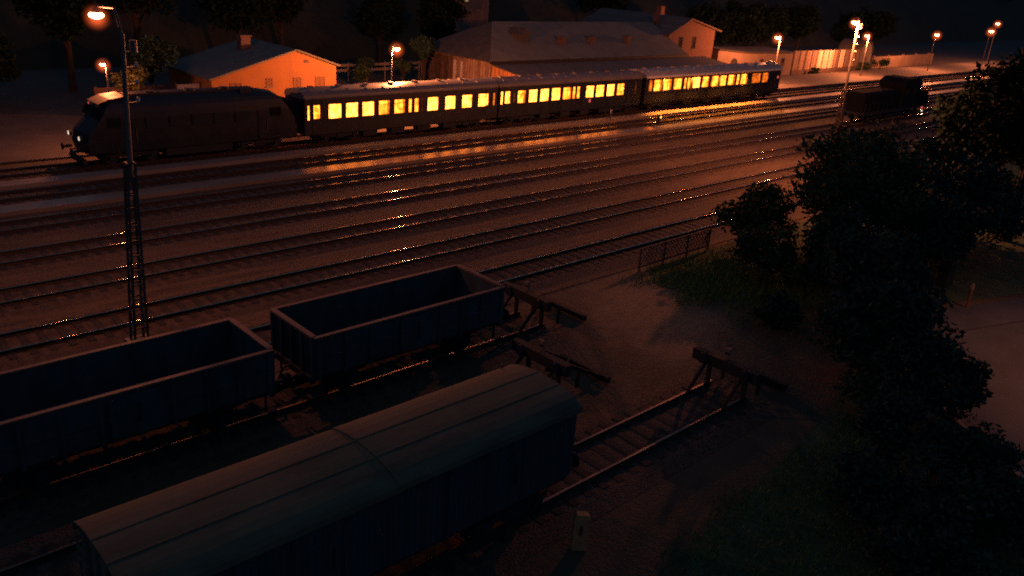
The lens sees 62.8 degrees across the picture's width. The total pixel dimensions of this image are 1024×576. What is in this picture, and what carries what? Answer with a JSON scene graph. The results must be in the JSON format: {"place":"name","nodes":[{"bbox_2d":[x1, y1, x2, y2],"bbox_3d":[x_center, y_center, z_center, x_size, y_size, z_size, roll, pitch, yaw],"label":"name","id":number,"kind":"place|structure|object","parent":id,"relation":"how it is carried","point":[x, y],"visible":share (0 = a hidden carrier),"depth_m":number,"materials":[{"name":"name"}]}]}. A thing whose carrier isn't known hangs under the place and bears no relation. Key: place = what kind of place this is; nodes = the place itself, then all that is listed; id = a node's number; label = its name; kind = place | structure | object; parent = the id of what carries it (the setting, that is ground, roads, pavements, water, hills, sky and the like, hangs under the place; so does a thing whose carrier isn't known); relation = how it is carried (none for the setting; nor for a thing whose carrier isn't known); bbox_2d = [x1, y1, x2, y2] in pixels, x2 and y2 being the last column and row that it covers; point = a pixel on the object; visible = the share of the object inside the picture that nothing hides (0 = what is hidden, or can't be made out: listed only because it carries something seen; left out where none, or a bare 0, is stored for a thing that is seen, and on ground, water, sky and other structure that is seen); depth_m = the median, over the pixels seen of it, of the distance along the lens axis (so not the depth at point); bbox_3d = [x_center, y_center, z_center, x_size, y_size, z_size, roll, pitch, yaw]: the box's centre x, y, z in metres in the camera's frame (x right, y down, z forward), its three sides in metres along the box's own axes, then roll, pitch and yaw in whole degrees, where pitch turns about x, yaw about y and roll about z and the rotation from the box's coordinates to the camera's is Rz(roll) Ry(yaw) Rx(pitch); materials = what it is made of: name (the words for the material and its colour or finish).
{"place":"outdoors","nodes":[
{"label":"outdoors","id":0,"kind":"place"},
{"bbox_2d":[0,72,989,372],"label":"yard ground","id":1,"kind":"structure","parent":0,"point":[220,278],"depth_m":46.25,"materials":[{"name":"gravel"}]},
{"bbox_2d":[88,4,149,341],"bbox_3d":[-14.123,-3.923,30.153,1.331,11.904,4.137,-12,26,-35],"label":"lattice mast","id":2,"kind":"object","parent":1,"relation":"on","point":[129,168],"visible":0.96,"depth_m":29.21,"materials":[{"name":"metal"}]},
{"bbox_2d":[0,113,653,190],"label":"track platform","id":3,"kind":"structure","parent":1,"relation":"on","point":[66,179],"depth_m":59.31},
{"bbox_2d":[0,126,656,216],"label":"track platform","id":4,"kind":"structure","parent":1,"relation":"on","point":[58,204],"depth_m":54.17,"materials":[{"name":"concrete"}]},
{"bbox_2d":[0,119,943,317],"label":"railway track","id":5,"kind":"structure","parent":1,"relation":"on","point":[32,295],"depth_m":43.93,"materials":[{"name":"metal"}]},
{"bbox_2d":[0,135,950,370],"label":"railway track","id":6,"kind":"structure","parent":1,"relation":"on","point":[42,340],"depth_m":38.65,"materials":[{"name":"metal"}]},
{"bbox_2d":[0,102,972,275],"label":"railway track","id":7,"kind":"structure","parent":1,"relation":"on","point":[27,258],"depth_m":49.51,"materials":[{"name":"metal"}]},
{"bbox_2d":[838,75,929,122],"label":"shunting engine","id":8,"kind":"object","parent":7,"relation":"on","point":[892,95],"visible":0.95,"depth_m":92.85,"materials":[{"name":"paint"}]},
{"bbox_2d":[0,73,987,181],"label":"railway track","id":9,"kind":"structure","parent":1,"relation":"on","point":[30,172],"depth_m":65.94,"materials":[{"name":"metal"}]},
{"bbox_2d":[61,86,301,165],"bbox_3d":[-21.756,-11.309,56.970,16.040,4.402,3.038,-15,29,-40],"label":"diesel locomotive","id":10,"kind":"object","parent":9,"relation":"on","point":[181,121],"visible":0.98,"depth_m":55.33,"materials":[{"name":"paint"}]},
{"bbox_2d":[107,118,120,127],"bbox_3d":[-24.776,-10.277,52.231,0.800,0.600,0.040,-15,29,-40],"label":"cab window","id":11,"kind":"structure","parent":10,"relation":"in","point":[112,122],"depth_m":52.21,"materials":[{"name":"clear glass"}]},
{"bbox_2d":[130,119,138,148],"bbox_3d":[-24.074,-9.726,53.150,0.720,1.900,0.087,-15,29,-40],"label":"door","id":12,"kind":"structure","parent":10,"relation":"in","point":[133,122],"depth_m":53.23,"materials":[{"name":"paint"}]},
{"bbox_2d":[258,110,268,137],"bbox_3d":[-17.473,-11.546,58.990,0.720,1.900,0.087,-15,29,-40],"label":"door","id":13,"kind":"structure","parent":10,"relation":"in","point":[262,114],"depth_m":58.97,"materials":[{"name":"paint"}]},
{"bbox_2d":[284,78,498,142],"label":"passenger coach","id":14,"kind":"object","parent":9,"relation":"on","point":[322,114],"visible":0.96,"depth_m":66.01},
{"bbox_2d":[312,100,322,132],"bbox_3d":[-14.350,-12.652,61.772,0.840,2.340,0.030,-15,29,-40],"label":"door","id":15,"kind":"structure","parent":14,"relation":"in","point":[316,126],"depth_m":61.95,"materials":[{"name":"paint"}]},
{"bbox_2d":[328,103,341,118],"bbox_3d":[-13.240,-13.229,62.704,1.150,1.120,0.083,-15,29,-40],"label":"window","id":16,"kind":"structure","parent":14,"relation":"in","point":[335,110],"depth_m":62.75,"materials":[{"name":"glass"}]},
{"bbox_2d":[346,102,358,117],"bbox_3d":[-12.151,-13.529,63.668,1.120,1.120,0.083,-15,29,-40],"label":"window","id":17,"kind":"structure","parent":14,"relation":"in","point":[352,109],"depth_m":63.72,"materials":[{"name":"glass"}]},
{"bbox_2d":[362,101,374,116],"bbox_3d":[-11.080,-13.824,64.615,1.120,1.120,0.083,-15,29,-40],"label":"window","id":18,"kind":"structure","parent":14,"relation":"in","point":[368,108],"depth_m":64.68,"materials":[{"name":"glass"}]},
{"bbox_2d":[379,100,389,114],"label":"window","id":19,"kind":"structure","parent":14,"relation":"in","point":[384,105],"depth_m":65.63,"materials":[{"name":"glass"}]},
{"bbox_2d":[394,99,405,113],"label":"window","id":20,"kind":"structure","parent":14,"relation":"in","point":[399,104],"depth_m":66.58,"materials":[{"name":"glass"}]},
{"bbox_2d":[427,97,438,110],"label":"window","id":21,"kind":"structure","parent":14,"relation":"in","point":[433,102],"depth_m":68.75,"materials":[{"name":"glass"}]},
{"bbox_2d":[445,95,455,109],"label":"window","id":22,"kind":"structure","parent":14,"relation":"in","point":[450,101],"depth_m":69.91,"materials":[{"name":"glass"}]},
{"bbox_2d":[462,94,472,107],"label":"window","id":23,"kind":"structure","parent":14,"relation":"in","point":[466,99],"depth_m":71.10,"materials":[{"name":"glass"}]},
{"bbox_2d":[478,93,488,106],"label":"window","id":24,"kind":"structure","parent":14,"relation":"in","point":[483,99],"depth_m":72.27,"materials":[{"name":"glass"}]},
{"bbox_2d":[486,69,642,123],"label":"passenger coach","id":25,"kind":"object","parent":9,"relation":"on","point":[527,98],"visible":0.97,"depth_m":79.03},
{"bbox_2d":[517,90,526,103],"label":"window","id":26,"kind":"structure","parent":25,"relation":"in","point":[521,98],"depth_m":75.21,"materials":[{"name":"glass"}]},
{"bbox_2d":[528,89,537,102],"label":"window","id":27,"kind":"structure","parent":25,"relation":"in","point":[533,94],"depth_m":76.15,"materials":[{"name":"glass"}]},
{"bbox_2d":[540,88,549,101],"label":"window","id":28,"kind":"structure","parent":25,"relation":"in","point":[544,94],"depth_m":77.11,"materials":[{"name":"glass"}]},
{"bbox_2d":[551,88,560,100],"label":"window","id":29,"kind":"structure","parent":25,"relation":"in","point":[556,92],"depth_m":78.08,"materials":[{"name":"glass"}]},
{"bbox_2d":[629,61,782,108],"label":"passenger coach","id":30,"kind":"object","parent":9,"relation":"on","point":[662,87],"visible":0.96,"depth_m":93.82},
{"bbox_2d":[0,93,988,241],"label":"railway track","id":31,"kind":"structure","parent":1,"relation":"on","point":[11,229],"depth_m":54.00,"materials":[{"name":"metal"}]},
{"bbox_2d":[242,154,988,360],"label":"railway track","id":32,"kind":"structure","parent":1,"relation":"on","point":[543,267],"depth_m":43.89,"materials":[{"name":"metal"}]},
{"bbox_2d":[652,88,967,131],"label":"track platform","id":33,"kind":"structure","parent":1,"relation":"on","point":[728,119],"depth_m":89.76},
{"bbox_2d":[646,77,986,116],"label":"track platform","id":34,"kind":"structure","parent":1,"relation":"on","point":[731,106],"depth_m":99.11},
{"bbox_2d":[0,59,1023,575],"bbox_3d":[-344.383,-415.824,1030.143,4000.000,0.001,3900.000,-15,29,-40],"label":"ground","id":35,"kind":"structure","parent":0,"point":[632,339],"depth_m":31.02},
{"bbox_2d":[0,30,25,82],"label":"background tree","id":36,"kind":"object","parent":35,"relation":"on","point":[8,69],"visible":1,"depth_m":66.23,"materials":[{"name":"green plant"}]},
{"bbox_2d":[11,0,113,91],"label":"background tree","id":37,"kind":"object","parent":35,"relation":"on","point":[63,19],"visible":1,"depth_m":72.63,"materials":[{"name":"green plant"}]},
{"bbox_2d":[92,0,178,39],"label":"background tree","id":38,"kind":"object","parent":35,"relation":"on","point":[134,6],"visible":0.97,"depth_m":84.75,"materials":[{"name":"green plant"}]},
{"bbox_2d":[0,66,353,164],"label":"station yard","id":39,"kind":"structure","parent":35,"relation":"on","point":[41,113],"depth_m":68.52,"materials":[{"name":"asphalt"}]},
{"bbox_2d":[110,62,150,90],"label":"lit tree","id":40,"kind":"object","parent":39,"relation":"on","point":[139,73],"visible":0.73,"depth_m":61.64,"materials":[{"name":"green plant"}]},
{"bbox_2d":[93,83,181,95],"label":"concrete fence","id":41,"kind":"object","parent":39,"relation":"on","point":[96,90],"visible":0.2,"depth_m":69.24,"materials":[{"name":"concrete"}]},
{"bbox_2d":[125,35,179,83],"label":"dark tree","id":42,"kind":"object","parent":39,"relation":"on","point":[153,50],"visible":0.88,"depth_m":70.69,"materials":[{"name":"green plant"}]},
{"bbox_2d":[174,81,201,88],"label":"pale gate","id":43,"kind":"structure","parent":39,"relation":"on","point":[182,86],"depth_m":70.27,"materials":[{"name":"white paint"}]},
{"bbox_2d":[162,34,339,96],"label":"gabled shed","id":44,"kind":"structure","parent":39,"relation":"on","point":[247,60],"depth_m":73.86,"materials":[{"name":"brown"}]},
{"bbox_2d":[353,64,372,82],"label":"shrub","id":45,"kind":"object","parent":39,"relation":"on","point":[363,72],"visible":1,"depth_m":88.73,"materials":[{"name":"green plant"}]},
{"bbox_2d":[336,60,420,81],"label":"rail fence","id":46,"kind":"object","parent":39,"relation":"on","point":[347,65],"visible":0.53,"depth_m":95.95,"materials":[{"name":"wood"}]},
{"bbox_2d":[190,0,279,39],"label":"background tree","id":47,"kind":"object","parent":35,"relation":"on","point":[240,14],"visible":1,"depth_m":91.58,"materials":[{"name":"green plant"}]},
{"bbox_2d":[0,309,565,536],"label":"railway track","id":48,"kind":"structure","parent":35,"relation":"on","point":[85,479],"depth_m":25.98,"materials":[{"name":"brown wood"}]},
{"bbox_2d":[0,318,288,488],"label":"open wagon","id":49,"kind":"object","parent":48,"relation":"on","point":[54,412],"visible":1,"depth_m":23.93,"materials":[{"name":"paint"}]},
{"bbox_2d":[270,264,509,399],"bbox_3d":[-4.266,1.489,30.250,9.380,2.567,3.120,-15,29,-40],"label":"open wagon","id":50,"kind":"object","parent":48,"relation":"on","point":[340,338],"visible":0.91,"depth_m":29.54,"materials":[{"name":"paint"}]},
{"bbox_2d":[502,281,586,332],"bbox_3d":[1.129,0.475,35.245,3.593,1.920,2.700,-15,29,-40],"label":"buffer stop","id":51,"kind":"object","parent":48,"relation":"on","point":[536,301],"visible":0.94,"depth_m":34.76,"materials":[{"name":"wood"},{"name":"metal"}]},
{"bbox_2d":[261,0,306,45],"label":"background tree","id":52,"kind":"object","parent":35,"relation":"on","point":[284,9],"visible":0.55,"depth_m":101.01,"materials":[{"name":"green plant"}]},
{"bbox_2d":[0,400,588,575],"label":"railway track","id":53,"kind":"structure","parent":35,"relation":"on","point":[52,552],"depth_m":20.24,"materials":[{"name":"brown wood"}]},
{"bbox_2d":[511,337,610,387],"bbox_3d":[1.538,2.558,30.039,3.593,1.920,2.700,-15,29,-40],"label":"buffer stop","id":54,"kind":"object","parent":53,"relation":"on","point":[561,365],"visible":0.87,"depth_m":29.75,"materials":[{"name":"wood"},{"name":"metal"}]},
{"bbox_2d":[355,57,375,82],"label":"shrub","id":55,"kind":"object","parent":35,"relation":"on","point":[368,62],"visible":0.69,"depth_m":92.49,"materials":[{"name":"green plant"}]},
{"bbox_2d":[350,0,408,67],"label":"background tree","id":56,"kind":"object","parent":35,"relation":"on","point":[381,18],"visible":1,"depth_m":103.95,"materials":[{"name":"green plant"}]},
{"bbox_2d":[392,58,412,80],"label":"shrub","id":57,"kind":"object","parent":35,"relation":"on","point":[406,66],"visible":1,"depth_m":91.21,"materials":[{"name":"green plant"}]},
{"bbox_2d":[409,35,435,80],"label":"dark tree","id":58,"kind":"object","parent":35,"relation":"on","point":[424,46],"visible":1,"depth_m":89.32,"materials":[{"name":"green plant"}]},
{"bbox_2d":[413,0,470,39],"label":"background tree","id":59,"kind":"object","parent":35,"relation":"on","point":[436,17],"visible":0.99,"depth_m":107.40,"materials":[{"name":"green plant"}]},
{"bbox_2d":[0,81,994,205],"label":"railway track","id":60,"kind":"structure","parent":35,"relation":"on","point":[36,194],"depth_m":60.87,"materials":[{"name":"metal"}]},
{"bbox_2d":[420,21,727,80],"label":"goods shed","id":61,"kind":"structure","parent":35,"relation":"on","point":[501,48],"depth_m":93.41,"materials":[{"name":"wood"},{"name":"tile"},{"name":"black paint"}]},
{"bbox_2d":[374,373,775,575],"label":"railway track","id":62,"kind":"structure","parent":35,"relation":"on","point":[629,448],"depth_m":25.85,"materials":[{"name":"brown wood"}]},
{"bbox_2d":[72,363,581,575],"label":"covered wagon","id":63,"kind":"object","parent":62,"relation":"on","point":[379,491],"visible":1,"depth_m":18.43,"materials":[{"name":"metal"}]},
{"bbox_2d":[687,346,787,407],"bbox_3d":[8.150,2.879,30.447,3.593,1.920,2.700,-15,29,-40],"label":"buffer stop","id":64,"kind":"object","parent":62,"relation":"on","point":[745,375],"visible":1,"depth_m":29.92,"materials":[{"name":"wood"},{"name":"steel"}]},
{"bbox_2d":[570,511,589,550],"bbox_3d":[1.774,6.310,21.765,0.400,1.100,0.204,3,22,-4],"label":"marker stone","id":65,"kind":"object","parent":35,"relation":"on","point":[580,530],"visible":1,"depth_m":21.66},
{"bbox_2d":[580,6,721,57],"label":"brick house","id":66,"kind":"structure","parent":35,"relation":"on","point":[691,37],"depth_m":113.66,"materials":[{"name":"tile"}]},
{"bbox_2d":[686,2,738,46],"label":"background tree","id":67,"kind":"object","parent":35,"relation":"on","point":[708,14],"visible":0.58,"depth_m":130.91,"materials":[{"name":"green plant"}]},
{"bbox_2d":[718,0,769,46],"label":"background tree","id":68,"kind":"object","parent":35,"relation":"on","point":[748,20],"visible":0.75,"depth_m":138.64,"materials":[{"name":"green plant"}]},
{"bbox_2d":[485,59,1018,120],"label":"station platform","id":69,"kind":"structure","parent":35,"relation":"on","point":[808,81],"depth_m":134.18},
{"bbox_2d":[750,2,790,46],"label":"background tree","id":70,"kind":"object","parent":35,"relation":"on","point":[775,23],"visible":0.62,"depth_m":147.91,"materials":[{"name":"green plant"}]},
{"bbox_2d":[752,289,804,329],"bbox_3d":[11.747,0.982,36.691,2.280,1.910,1.991,-15,29,-40],"label":"shrub","id":71,"kind":"object","parent":35,"relation":"on","point":[779,308],"visible":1,"depth_m":36.27,"materials":[{"name":"green plant"}]},
{"bbox_2d":[782,1,823,50],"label":"background tree","id":72,"kind":"object","parent":35,"relation":"on","point":[804,23],"visible":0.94,"depth_m":159.40,"materials":[{"name":"green plant"}]},
{"bbox_2d":[833,17,862,137],"bbox_3d":[24.394,-13.890,62.300,1.540,12.104,1.080,-15,29,-40],"label":"lattice mast","id":73,"kind":"object","parent":35,"relation":"on","point":[859,26],"visible":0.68,"depth_m":61.93,"materials":[{"name":"metal"}]},
{"bbox_2d":[830,10,870,42],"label":"background tree","id":74,"kind":"object","parent":35,"relation":"on","point":[845,28],"visible":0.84,"depth_m":169.14,"materials":[{"name":"green plant"}]},
{"bbox_2d":[858,5,898,42],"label":"background tree","id":75,"kind":"object","parent":35,"relation":"on","point":[882,24],"visible":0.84,"depth_m":188.54,"materials":[{"name":"green plant"}]},
{"bbox_2d":[891,337,1023,479],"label":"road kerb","id":76,"kind":"structure","parent":35,"relation":"on","point":[965,426],"depth_m":29.30,"materials":[{"name":"concrete"}]},
{"bbox_2d":[0,0,1023,69],"bbox_3d":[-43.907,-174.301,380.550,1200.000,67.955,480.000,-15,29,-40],"label":"hills","id":77,"kind":"structure","parent":0,"point":[325,30],"depth_m":114.30,"materials":[{"name":"black"}]},
{"bbox_2d":[452,0,488,30],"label":"hillside house","id":78,"kind":"structure","parent":77,"relation":"on","point":[479,11],"depth_m":126.25,"materials":[{"name":"paint"}]},
{"bbox_2d":[647,161,1023,306],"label":"lawn","id":79,"kind":"structure","parent":0,"point":[992,272],"depth_m":44.63,"materials":[{"name":"plant"}]},
{"bbox_2d":[637,228,711,271],"bbox_3d":[8.604,-2.044,44.019,6.264,1.250,0.100,-16,29,-42],"label":"lattice fence","id":80,"kind":"object","parent":79,"relation":"on","point":[687,250],"visible":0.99,"depth_m":43.93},
{"bbox_2d":[709,181,799,256],"bbox_3d":[13.014,-3.580,44.898,4.071,4.310,4.255,-15,29,-40],"label":"broadleaf tree","id":81,"kind":"object","parent":79,"relation":"on","point":[757,206],"visible":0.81,"depth_m":44.22,"materials":[{"name":"green plant"}]},
{"bbox_2d":[728,221,802,283],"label":"broadleaf tree","id":82,"kind":"object","parent":79,"relation":"on","point":[749,241],"visible":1,"depth_m":40.69,"materials":[{"name":"green plant"}]},
{"bbox_2d":[622,224,1023,575],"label":"grass","id":83,"kind":"structure","parent":79,"relation":"on","point":[732,289],"depth_m":28.24,"materials":[{"name":"plant"}]},
{"bbox_2d":[800,200,890,298],"bbox_3d":[15.556,-1.605,39.402,4.735,5.012,4.784,-10,25,-31],"label":"broadleaf tree","id":84,"kind":"object","parent":79,"relation":"on","point":[817,233],"visible":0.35,"depth_m":39.09,"materials":[{"name":"green plant"}]},
{"bbox_2d":[800,123,909,173],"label":"broadleaf tree","id":85,"kind":"object","parent":79,"relation":"on","point":[822,149],"visible":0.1,"depth_m":48.24,"materials":[{"name":"green plant"}]},
{"bbox_2d":[782,118,938,236],"bbox_3d":[17.655,-4.451,42.597,8.015,8.237,7.692,-15,29,-40],"label":"broadleaf tree","id":86,"kind":"object","parent":79,"relation":"on","point":[881,181],"visible":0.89,"depth_m":40.87,"materials":[{"name":"green plant"}]},
{"bbox_2d":[866,156,969,225],"bbox_3d":[22.609,-4.753,47.811,6.290,5.658,6.185,-15,29,-40],"label":"broadleaf tree","id":87,"kind":"object","parent":79,"relation":"on","point":[943,183],"visible":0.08,"depth_m":46.37,"materials":[{"name":"green plant"}]},
{"bbox_2d":[935,259,959,288],"bbox_3d":[22.393,-0.775,43.176,1.100,1.380,0.600,-15,29,-40],"label":"control cabinet","id":88,"kind":"object","parent":79,"relation":"on","point":[945,279],"visible":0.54,"depth_m":42.91,"materials":[{"name":"metal"}]},
{"bbox_2d":[902,135,1010,196],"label":"broadleaf tree","id":89,"kind":"object","parent":79,"relation":"on","point":[934,151],"visible":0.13,"depth_m":50.79,"materials":[{"name":"green plant"}]},
{"bbox_2d":[933,189,1003,259],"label":"broadleaf tree","id":90,"kind":"object","parent":79,"relation":"on","point":[971,238],"visible":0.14,"depth_m":42.65,"materials":[{"name":"green plant"}]},
{"bbox_2d":[927,76,1023,168],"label":"broadleaf tree","id":91,"kind":"object","parent":79,"relation":"on","point":[952,128],"visible":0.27,"depth_m":59.13,"materials":[{"name":"green plant"}]},
{"bbox_2d":[933,155,1023,257],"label":"broadleaf tree","id":92,"kind":"object","parent":79,"relation":"on","point":[983,185],"visible":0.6,"depth_m":45.40,"materials":[{"name":"green plant"}]},
{"bbox_2d":[947,48,1023,241],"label":"broadleaf tree","id":93,"kind":"object","parent":79,"relation":"on","point":[1003,125],"visible":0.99,"depth_m":48.93,"materials":[{"name":"green plant"}]},
{"bbox_2d":[689,349,1023,575],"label":"lawn","id":94,"kind":"structure","parent":0,"point":[824,426],"depth_m":23.50,"materials":[{"name":"plant"}]},
{"bbox_2d":[821,224,936,290],"bbox_3d":[15.277,-0.213,35.553,4.792,5.203,4.347,15,24,26],"label":"broadleaf tree","id":95,"kind":"object","parent":94,"relation":"on","point":[886,253],"visible":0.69,"depth_m":34.79,"materials":[{"name":"green plant"}]},
{"bbox_2d":[832,352,933,410],"bbox_3d":[12.807,3.558,29.115,2.671,2.584,3.122,-15,29,-40],"label":"shrub","id":96,"kind":"object","parent":94,"relation":"on","point":[884,382],"visible":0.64,"depth_m":29.03,"materials":[{"name":"green plant"}]},
{"bbox_2d":[808,277,966,383],"bbox_3d":[13.536,1.750,30.987,4.331,4.666,4.908,-9,25,-30],"label":"broadleaf tree","id":97,"kind":"object","parent":94,"relation":"on","point":[866,325],"visible":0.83,"depth_m":30.25,"materials":[{"name":"green plant"}]},
{"bbox_2d":[825,253,953,329],"bbox_3d":[15.687,0.742,34.511,3.572,4.251,4.751,-15,29,-40],"label":"broadleaf tree","id":98,"kind":"object","parent":94,"relation":"on","point":[908,277],"visible":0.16,"depth_m":33.32,"materials":[{"name":"green plant"}]},
{"bbox_2d":[875,327,994,425],"bbox_3d":[14.734,3.131,29.235,3.992,3.550,3.669,-15,29,-40],"label":"broadleaf tree","id":99,"kind":"object","parent":94,"relation":"on","point":[966,379],"visible":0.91,"depth_m":28.64,"materials":[{"name":"green plant"}]},
{"bbox_2d":[932,419,1023,492],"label":"shrub","id":100,"kind":"object","parent":94,"relation":"on","point":[989,448],"visible":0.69,"depth_m":25.02,"materials":[{"name":"green plant"}]},
{"bbox_2d":[770,40,1023,75],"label":"station road","id":101,"kind":"structure","parent":0,"point":[956,52],"depth_m":203.49,"materials":[{"name":"asphalt"}]},
{"bbox_2d":[711,46,795,74],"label":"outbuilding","id":102,"kind":"structure","parent":101,"relation":"on","point":[731,55],"depth_m":124.12,"materials":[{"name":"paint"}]},
{"bbox_2d":[790,48,861,74],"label":"panel fence","id":103,"kind":"object","parent":101,"relation":"on","point":[829,60],"visible":0.85,"depth_m":137.29,"materials":[{"name":"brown wood"}]},
{"bbox_2d":[838,38,872,66],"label":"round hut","id":104,"kind":"object","parent":101,"relation":"on","point":[847,43],"visible":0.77,"depth_m":146.84,"materials":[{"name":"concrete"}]},
{"bbox_2d":[870,53,933,67],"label":"boundary wall","id":105,"kind":"structure","parent":101,"relation":"on","point":[908,60],"depth_m":158.83,"materials":[{"name":"paint"}]},
{"bbox_2d":[898,298,1023,475],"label":"road","id":106,"kind":"structure","parent":0,"point":[999,349],"depth_m":35.57,"materials":[{"name":"asphalt"}]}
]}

